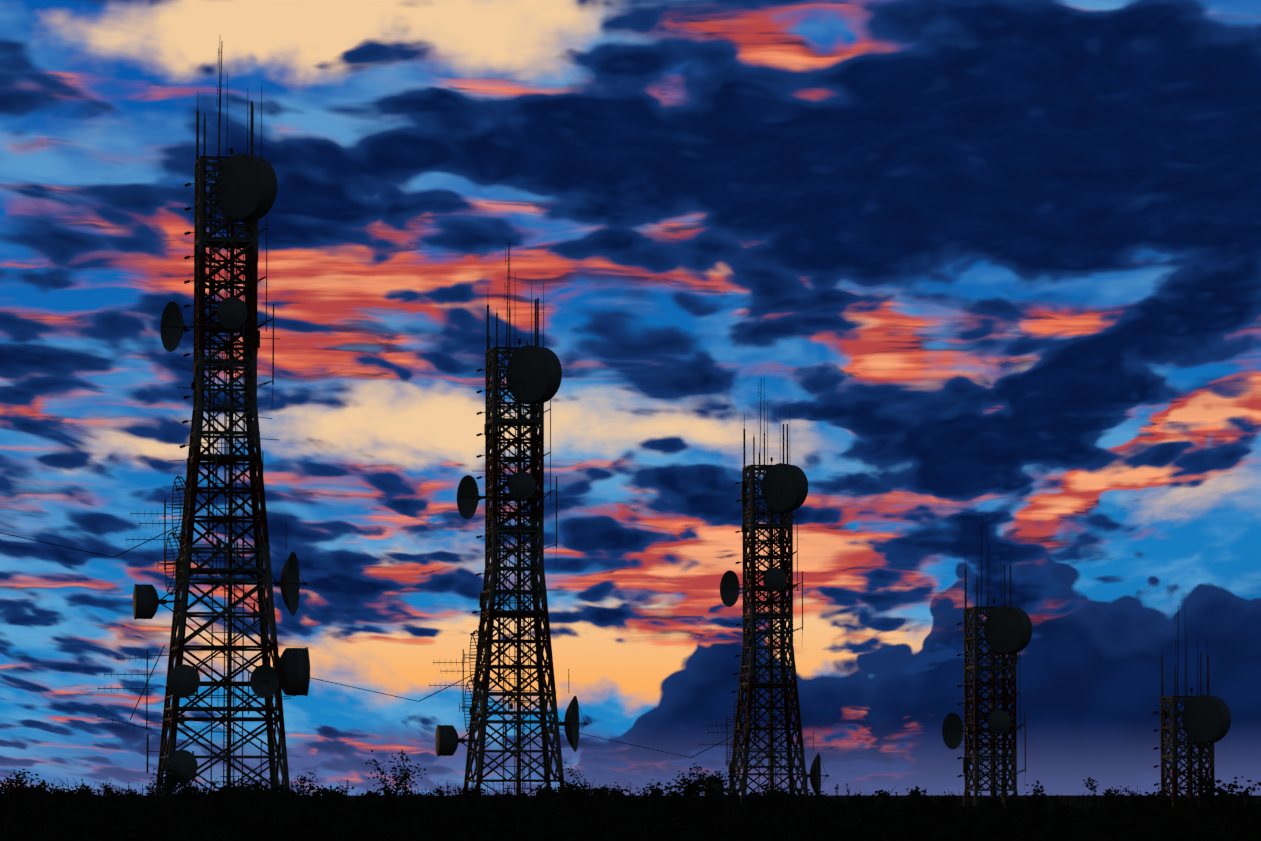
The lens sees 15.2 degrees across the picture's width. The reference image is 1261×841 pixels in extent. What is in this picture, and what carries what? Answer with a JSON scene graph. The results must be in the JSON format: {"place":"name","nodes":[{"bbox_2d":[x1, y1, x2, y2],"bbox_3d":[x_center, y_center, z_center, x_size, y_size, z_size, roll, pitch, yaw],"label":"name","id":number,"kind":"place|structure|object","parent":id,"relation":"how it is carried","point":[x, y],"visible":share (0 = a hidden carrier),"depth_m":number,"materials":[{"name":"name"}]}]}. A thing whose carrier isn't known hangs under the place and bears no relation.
{"place":"outdoors","nodes":[
{"label":"outdoors","id":0,"kind":"place"},
{"bbox_2d":[0,0,1260,794],"label":"sky","id":1,"kind":"structure","parent":0,"point":[998,262],"materials":[{"name":"blue"}]},
{"bbox_2d":[48,795,1260,840],"bbox_3d":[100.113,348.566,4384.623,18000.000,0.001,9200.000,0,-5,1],"label":"ground","id":2,"kind":"structure","parent":0,"point":[1069,799],"depth_m":2203.33,"materials":[{"name":"soil"}]},
{"bbox_2d":[0,41,309,795],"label":"tower","id":3,"kind":"structure","parent":2,"relation":"on","point":[244,190],"depth_m":219.72,"materials":[{"name":"black metal"}]},
{"bbox_2d":[247,243,587,802],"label":"tower","id":4,"kind":"structure","parent":2,"relation":"on","point":[533,374],"depth_m":249.66,"materials":[{"name":"black metal"}]},
{"bbox_2d":[0,749,1260,840],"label":"scrub vegetation","id":5,"kind":"object","parent":2,"relation":"on","point":[253,812],"visible":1,"depth_m":88.29,"materials":[{"name":"black plant"}]},
{"bbox_2d":[553,377,828,807],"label":"tower","id":6,"kind":"structure","parent":2,"relation":"on","point":[783,486],"depth_m":302.51,"materials":[{"name":"black metal"}]},
{"bbox_2d":[942,518,1031,807],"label":"tower","id":7,"kind":"structure","parent":2,"relation":"on","point":[1007,630],"depth_m":301.61,"materials":[{"name":"black metal"}]},
{"bbox_2d":[1149,606,1230,816],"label":"tower","id":8,"kind":"structure","parent":2,"relation":"on","point":[1205,720],"depth_m":300.86,"materials":[{"name":"black metal"}]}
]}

